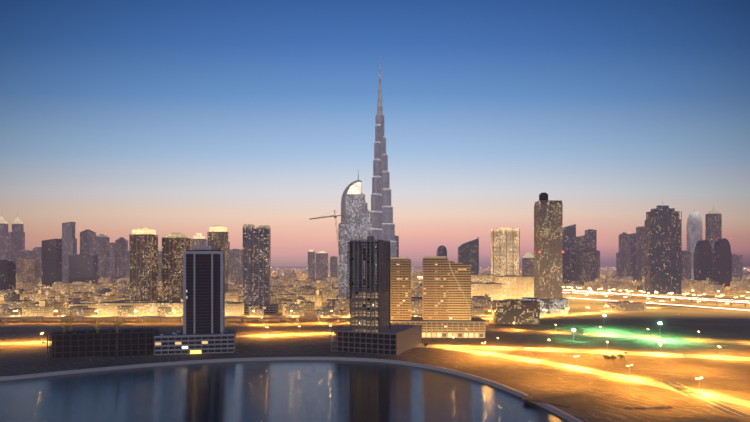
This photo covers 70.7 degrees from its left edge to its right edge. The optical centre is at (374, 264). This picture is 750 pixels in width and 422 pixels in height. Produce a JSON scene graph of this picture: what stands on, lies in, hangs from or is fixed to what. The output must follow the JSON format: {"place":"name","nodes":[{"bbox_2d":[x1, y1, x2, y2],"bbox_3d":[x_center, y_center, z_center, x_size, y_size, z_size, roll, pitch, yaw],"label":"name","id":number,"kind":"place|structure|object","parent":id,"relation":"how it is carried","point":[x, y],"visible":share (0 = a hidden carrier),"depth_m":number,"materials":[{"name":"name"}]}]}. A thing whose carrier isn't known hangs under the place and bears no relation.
{"place":"outdoors","nodes":[
{"label":"outdoors","id":0,"kind":"place"},
{"bbox_2d":[0,216,9,259],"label":"skyscraper","id":1,"kind":"structure","parent":0,"point":[4,244],"depth_m":3856.62,"materials":[{"name":"grey metal"}]},
{"bbox_2d":[0,260,15,289],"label":"tower","id":2,"kind":"structure","parent":0,"point":[7,274],"depth_m":1878.08,"materials":[{"name":"grey glass"}]},
{"bbox_2d":[10,217,24,273],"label":"skyscraper","id":3,"kind":"structure","parent":0,"point":[17,240],"depth_m":3952.53,"materials":[{"name":"grey concrete"}]},
{"bbox_2d":[0,341,51,344],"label":"road","id":4,"kind":"structure","parent":0,"point":[11,343],"depth_m":719.77,"materials":[{"name":"asphalt"}]},
{"bbox_2d":[60,222,76,278],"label":"tower","id":5,"kind":"structure","parent":0,"point":[69,242],"depth_m":3363.57,"materials":[{"name":"grey glass"}]},
{"bbox_2d":[69,252,97,283],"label":"tower","id":6,"kind":"structure","parent":0,"point":[83,267],"depth_m":2571.57,"materials":[{"name":"grey glass"}]},
{"bbox_2d":[154,247,235,354],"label":"dark glass tower","id":7,"kind":"structure","parent":0,"point":[204,331],"depth_m":636.81,"materials":[{"name":"black glass"}]},
{"bbox_2d":[0,266,749,421],"bbox_3d":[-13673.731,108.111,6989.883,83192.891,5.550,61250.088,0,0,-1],"label":"ground","id":8,"kind":"structure","parent":0,"point":[728,378],"depth_m":676.29,"materials":[{"name":"brown sand"}]},
{"bbox_2d":[22,248,33,259],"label":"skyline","id":9,"kind":"structure","parent":8,"relation":"on","point":[27,254],"depth_m":3557.62,"materials":[{"name":"grey concrete"}]},
{"bbox_2d":[17,259,39,283],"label":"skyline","id":10,"kind":"structure","parent":8,"relation":"on","point":[28,270],"depth_m":2468.55,"materials":[{"name":"grey concrete"}]},
{"bbox_2d":[33,247,41,279],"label":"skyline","id":11,"kind":"structure","parent":8,"relation":"on","point":[37,253],"depth_m":3756.84,"materials":[{"name":"grey metal"}]},
{"bbox_2d":[42,239,61,286],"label":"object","id":12,"kind":"structure","parent":8,"relation":"on","point":[51,261],"depth_m":2271.96,"materials":[{"name":"grey glass"}]},
{"bbox_2d":[61,319,70,332],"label":"site crane","id":13,"kind":"object","parent":8,"relation":"on","point":[64,326],"visible":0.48,"depth_m":612.22,"materials":[{"name":"yellow"}]},
{"bbox_2d":[67,312,73,330],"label":"site crane","id":14,"kind":"object","parent":8,"relation":"on","point":[70,319],"visible":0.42,"depth_m":612.34,"materials":[{"name":"yellow"}]},
{"bbox_2d":[80,229,95,254],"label":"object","id":15,"kind":"structure","parent":8,"relation":"on","point":[87,241],"depth_m":3464.60,"materials":[{"name":"grey metal"}]},
{"bbox_2d":[93,321,99,332],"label":"site crane","id":16,"kind":"object","parent":8,"relation":"on","point":[97,327],"visible":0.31,"depth_m":612.69,"materials":[{"name":"yellow"}]},
{"bbox_2d":[96,234,109,278],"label":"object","id":17,"kind":"structure","parent":8,"relation":"on","point":[103,247],"depth_m":3664.56,"materials":[{"name":"grey metal"}]},
{"bbox_2d":[47,328,159,358],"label":"unfinished block","id":18,"kind":"structure","parent":8,"relation":"on","point":[102,342],"depth_m":609.89,"materials":[{"name":"concrete"}]},
{"bbox_2d":[110,242,114,278],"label":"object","id":19,"kind":"structure","parent":8,"relation":"on","point":[112,260],"depth_m":3864.02,"materials":[{"name":"grey metal"}]},
{"bbox_2d":[114,317,123,353],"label":"site crane","id":20,"kind":"object","parent":8,"relation":"on","point":[117,323],"visible":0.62,"depth_m":613.16,"materials":[{"name":"yellow"}]},
{"bbox_2d":[115,237,127,279],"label":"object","id":21,"kind":"structure","parent":8,"relation":"on","point":[121,257],"depth_m":3765.74,"materials":[{"name":"grey metal"}]},
{"bbox_2d":[97,300,182,315],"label":"building","id":22,"kind":"structure","parent":8,"relation":"on","point":[141,308],"depth_m":1095.02,"materials":[{"name":"stone"}]},
{"bbox_2d":[129,228,157,300],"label":"skyscraper","id":23,"kind":"structure","parent":8,"relation":"on","point":[143,263],"depth_m":1235.73,"materials":[{"name":"grey concrete"}]},
{"bbox_2d":[158,248,161,281],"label":"skyscraper","id":24,"kind":"structure","parent":8,"relation":"on","point":[159,265],"depth_m":2578.86,"materials":[{"name":"grey concrete"}]},
{"bbox_2d":[162,233,189,300],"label":"residential tower","id":25,"kind":"structure","parent":8,"relation":"on","point":[175,246],"depth_m":1286.19,"materials":[{"name":"grey concrete"}]},
{"bbox_2d":[191,233,206,249],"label":"skyscraper","id":26,"kind":"structure","parent":8,"relation":"on","point":[198,240],"depth_m":2281.84,"materials":[{"name":"grey concrete"}]},
{"bbox_2d":[207,225,227,292],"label":"skyscraper","id":27,"kind":"structure","parent":8,"relation":"on","point":[217,237],"depth_m":1487.93,"materials":[{"name":"grey concrete"}]},
{"bbox_2d":[228,240,229,276],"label":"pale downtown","id":28,"kind":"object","parent":8,"relation":"on","point":[228,256],"visible":0.1,"depth_m":3179.91,"materials":[{"name":"grey concrete"}]},
{"bbox_2d":[225,301,243,315],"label":"building","id":29,"kind":"structure","parent":8,"relation":"on","point":[232,308],"depth_m":1097.77,"materials":[{"name":"stone"}]},
{"bbox_2d":[229,249,242,283],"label":"skyscraper","id":30,"kind":"structure","parent":8,"relation":"on","point":[235,266],"depth_m":2383.77,"materials":[{"name":"grey concrete"}]},
{"bbox_2d":[0,315,492,321],"bbox_3d":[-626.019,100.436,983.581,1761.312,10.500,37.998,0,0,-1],"label":"road","id":31,"kind":"structure","parent":8,"relation":"on","point":[298,317],"depth_m":976.47,"materials":[{"name":"asphalt"}]},
{"bbox_2d":[243,224,270,305],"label":"skyscraper","id":32,"kind":"structure","parent":8,"relation":"on","point":[256,265],"depth_m":1139.19,"materials":[{"name":"grey concrete"}]},
{"bbox_2d":[244,304,277,313],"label":"building","id":33,"kind":"structure","parent":8,"relation":"on","point":[271,309],"depth_m":1136.32,"materials":[{"name":"grey concrete"}]},
{"bbox_2d":[0,360,568,421],"bbox_3d":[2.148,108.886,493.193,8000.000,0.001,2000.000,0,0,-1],"label":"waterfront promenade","id":34,"kind":"structure","parent":8,"relation":"in","point":[303,391],"depth_m":437.32,"materials":[{"name":"blue"}]},
{"bbox_2d":[236,332,333,337],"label":"road","id":35,"kind":"structure","parent":8,"relation":"on","point":[283,334],"depth_m":801.86,"materials":[{"name":"asphalt"}]},
{"bbox_2d":[230,321,347,325],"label":"road","id":36,"kind":"structure","parent":8,"relation":"on","point":[287,323],"depth_m":953.26,"materials":[{"name":"asphalt"}]},
{"bbox_2d":[308,249,314,278],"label":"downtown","id":37,"kind":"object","parent":8,"relation":"on","point":[311,263],"visible":0.88,"depth_m":3287.41,"materials":[{"name":"grey concrete"}]},
{"bbox_2d":[316,251,327,279],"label":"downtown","id":38,"kind":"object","parent":8,"relation":"on","point":[321,265],"visible":0.9,"depth_m":3288.46,"materials":[{"name":"grey metal"}]},
{"bbox_2d":[309,210,345,296],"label":"tower crane","id":39,"kind":"object","parent":8,"relation":"on","point":[342,215],"visible":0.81,"depth_m":1320.20,"materials":[{"name":"orange"}]},
{"bbox_2d":[330,254,337,279],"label":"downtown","id":40,"kind":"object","parent":8,"relation":"on","point":[333,266],"visible":0.92,"depth_m":2989.93,"materials":[{"name":"grey concrete"}]},
{"bbox_2d":[338,174,370,301],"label":"skyscraper","id":41,"kind":"structure","parent":8,"relation":"on","point":[355,219],"depth_m":1342.22,"materials":[{"name":"grey glass"}]},
{"bbox_2d":[0,269,749,315],"bbox_3d":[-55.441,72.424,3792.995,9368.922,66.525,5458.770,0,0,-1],"label":"low-rise buildings","id":42,"kind":"structure","parent":8,"relation":"on","point":[287,289],"depth_m":1524.71,"materials":[{"name":"stone"}]},
{"bbox_2d":[15,277,748,392],"bbox_3d":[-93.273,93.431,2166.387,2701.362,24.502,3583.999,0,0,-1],"label":"street lights","id":43,"kind":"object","parent":8,"relation":"on","point":[656,292],"depth_m":1122.11,"materials":[{"name":"grey metal"}]},
{"bbox_2d":[370,63,396,286],"bbox_3d":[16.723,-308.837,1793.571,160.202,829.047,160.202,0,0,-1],"label":"skyscraper","id":44,"kind":"structure","parent":8,"relation":"on","point":[381,221],"depth_m":1778.55,"materials":[{"name":"grey metal"}]},
{"bbox_2d":[22,267,747,312],"bbox_3d":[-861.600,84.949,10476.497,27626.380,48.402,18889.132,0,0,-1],"label":"city lights","id":45,"kind":"object","parent":8,"relation":"on","point":[421,277],"visible":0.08,"depth_m":2007.96,"materials":[{"name":"yellow"}]},
{"bbox_2d":[395,235,398,256],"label":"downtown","id":46,"kind":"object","parent":8,"relation":"on","point":[397,238],"visible":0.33,"depth_m":2394.95,"materials":[{"name":"grey glass"}]},
{"bbox_2d":[55,356,749,421],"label":"sand mounds","id":47,"kind":"object","parent":8,"relation":"on","point":[647,404],"visible":0.96,"depth_m":398.28,"materials":[{"name":"sand"}]},
{"bbox_2d":[471,274,498,282],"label":"building","id":48,"kind":"structure","parent":8,"relation":"on","point":[483,277],"depth_m":1690.19,"materials":[{"name":"stone"}]},
{"bbox_2d":[471,282,502,299],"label":"building","id":49,"kind":"structure","parent":8,"relation":"on","point":[493,290],"depth_m":1571.88,"materials":[{"name":"stone"}]},
{"bbox_2d":[496,275,533,298],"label":"building","id":50,"kind":"structure","parent":8,"relation":"on","point":[517,286],"depth_m":1650.19,"materials":[{"name":"stone"}]},
{"bbox_2d":[492,299,539,323],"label":"brown office block","id":51,"kind":"structure","parent":8,"relation":"on","point":[511,311],"depth_m":943.94,"materials":[{"name":"brown concrete"}]},
{"bbox_2d":[424,342,624,360],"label":"cars","id":52,"kind":"object","parent":8,"relation":"on","point":[620,355],"visible":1,"depth_m":585.37,"materials":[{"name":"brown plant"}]},
{"bbox_2d":[562,224,575,283],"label":"skyscraper","id":53,"kind":"structure","parent":8,"relation":"on","point":[568,249],"depth_m":2608.11,"materials":[{"name":"grey glass"}]},
{"bbox_2d":[482,305,671,319],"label":"road","id":54,"kind":"structure","parent":8,"relation":"on","point":[591,312],"depth_m":1149.43,"materials":[{"name":"asphalt"}]},
{"bbox_2d":[576,235,586,249],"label":"skyscraper","id":55,"kind":"structure","parent":8,"relation":"on","point":[581,242],"depth_m":2810.42,"materials":[{"name":"grey concrete"}]},
{"bbox_2d":[414,344,749,360],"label":"waterfront road","id":56,"kind":"structure","parent":8,"relation":"on","point":[595,351],"depth_m":645.02,"materials":[{"name":"asphalt"}]},
{"bbox_2d":[420,279,749,306],"bbox_3d":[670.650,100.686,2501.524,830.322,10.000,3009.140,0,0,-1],"label":"flyover","id":57,"kind":"object","parent":8,"relation":"on","point":[669,298],"visible":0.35,"depth_m":1555.26,"materials":[{"name":"grey"}]},
{"bbox_2d":[575,245,594,284],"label":"skyscraper","id":58,"kind":"structure","parent":8,"relation":"on","point":[585,264],"depth_m":2509.07,"materials":[{"name":"grey concrete"}]},
{"bbox_2d":[585,229,596,278],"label":"skyscraper","id":59,"kind":"structure","parent":8,"relation":"on","point":[591,234],"depth_m":3012.81,"materials":[{"name":"grey glass"}]},
{"bbox_2d":[444,347,749,406],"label":"road","id":60,"kind":"structure","parent":8,"relation":"on","point":[742,402],"depth_m":500.52,"materials":[{"name":"asphalt"}]},
{"bbox_2d":[597,250,599,277],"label":"skyscraper","id":61,"kind":"structure","parent":8,"relation":"on","point":[598,264],"depth_m":3516.41,"materials":[{"name":"grey concrete"}]},
{"bbox_2d":[572,315,661,340],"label":"street lights","id":62,"kind":"object","parent":8,"relation":"on","point":[604,325],"visible":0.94,"depth_m":841.05,"materials":[{"name":"grey metal"}]},
{"bbox_2d":[616,252,618,275],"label":"high-rise building","id":63,"kind":"structure","parent":8,"relation":"on","point":[617,264],"depth_m":4035.79,"materials":[{"name":"grey concrete"}]},
{"bbox_2d":[619,232,627,276],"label":"high-rise building","id":64,"kind":"structure","parent":8,"relation":"on","point":[623,254],"depth_m":3620.05,"materials":[{"name":"grey concrete"}]},
{"bbox_2d":[605,301,645,310],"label":"building","id":65,"kind":"structure","parent":8,"relation":"on","point":[626,306],"depth_m":1210.43,"materials":[{"name":"stone"}]},
{"bbox_2d":[627,233,635,280],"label":"high-rise building","id":66,"kind":"structure","parent":8,"relation":"on","point":[631,254],"depth_m":3419.35,"materials":[{"name":"grey glass"}]},
{"bbox_2d":[636,225,644,281],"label":"high-rise building","id":67,"kind":"structure","parent":8,"relation":"on","point":[640,251],"depth_m":3319.51,"materials":[{"name":"grey concrete"}]},
{"bbox_2d":[562,290,749,301],"bbox_3d":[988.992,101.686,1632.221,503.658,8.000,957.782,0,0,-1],"label":"highway","id":68,"kind":"structure","parent":8,"relation":"on","point":[676,297],"depth_m":1589.68,"materials":[{"name":"grey asphalt"}]},
{"bbox_2d":[573,298,749,310],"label":"highway carriageway","id":69,"kind":"structure","parent":8,"relation":"on","point":[671,304],"depth_m":1375.96,"materials":[{"name":"grey asphalt"}]},
{"bbox_2d":[682,251,690,279],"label":"high-rise building","id":70,"kind":"structure","parent":8,"relation":"on","point":[686,264],"depth_m":3020.87,"materials":[{"name":"grey metal"}]},
{"bbox_2d":[687,209,701,278],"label":"skyscraper","id":71,"kind":"structure","parent":8,"relation":"on","point":[694,227],"depth_m":3022.11,"materials":[{"name":"grey metal"}]},
{"bbox_2d":[661,382,749,416],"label":"road","id":72,"kind":"structure","parent":8,"relation":"on","point":[720,406],"depth_m":400.12,"materials":[{"name":"asphalt"}]},
{"bbox_2d":[705,205,721,280],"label":"skyscraper","id":73,"kind":"structure","parent":8,"relation":"on","point":[713,224],"depth_m":3023.62,"materials":[{"name":"grey concrete"}]},
{"bbox_2d":[732,254,741,280],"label":"high-rise building","id":74,"kind":"structure","parent":8,"relation":"on","point":[736,265],"depth_m":3025.40,"materials":[{"name":"grey metal"}]},
{"bbox_2d":[0,0,749,266],"label":"sky","id":75,"kind":"structure","parent":0,"point":[118,118],"materials":[{"name":"blue"}]},
{"bbox_2d":[331,236,421,355],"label":"construction tower","id":76,"kind":"structure","parent":0,"point":[371,330],"depth_m":643.18,"materials":[{"name":"concrete"}]},
{"bbox_2d":[390,256,485,337],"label":"sandstone towers","id":77,"kind":"structure","parent":0,"point":[446,297],"depth_m":780.84,"materials":[{"name":"beige stone"}]},
{"bbox_2d":[436,245,446,257],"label":"skyscraper","id":78,"kind":"structure","parent":0,"point":[441,250],"depth_m":2600.55,"materials":[{"name":"grey glass"}]},
{"bbox_2d":[458,237,478,273],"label":"sail tower","id":79,"kind":"structure","parent":0,"point":[468,253],"depth_m":2299.84,"materials":[{"name":"grey glass"}]},
{"bbox_2d":[491,228,519,275],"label":"high-rise building","id":80,"kind":"structure","parent":0,"point":[505,251],"depth_m":1900.63,"materials":[{"name":"beige concrete"}]},
{"bbox_2d":[522,251,533,275],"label":"pointed tower","id":81,"kind":"structure","parent":0,"point":[528,263],"depth_m":2806.31,"materials":[{"name":"grey metal"}]},
{"bbox_2d":[521,193,567,313],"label":"skyscraper","id":82,"kind":"structure","parent":0,"point":[548,252],"depth_m":1149.08,"materials":[{"name":"beige"}]},
{"bbox_2d":[485,329,749,344],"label":"road","id":83,"kind":"structure","parent":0,"point":[621,336],"depth_m":780.06,"materials":[{"name":"grey asphalt"}]},
{"bbox_2d":[645,204,681,293],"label":"skyscraper","id":84,"kind":"structure","parent":0,"point":[663,249],"depth_m":1909.67,"materials":[{"name":"grey glass"}]},
{"bbox_2d":[694,239,711,280],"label":"bullet tower","id":85,"kind":"structure","parent":0,"point":[703,260],"depth_m":2620.47,"materials":[{"name":"black glass"}]},
{"bbox_2d":[713,238,731,285],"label":"bullet tower","id":86,"kind":"structure","parent":0,"point":[722,263],"depth_m":2620.55,"materials":[{"name":"black glass"}]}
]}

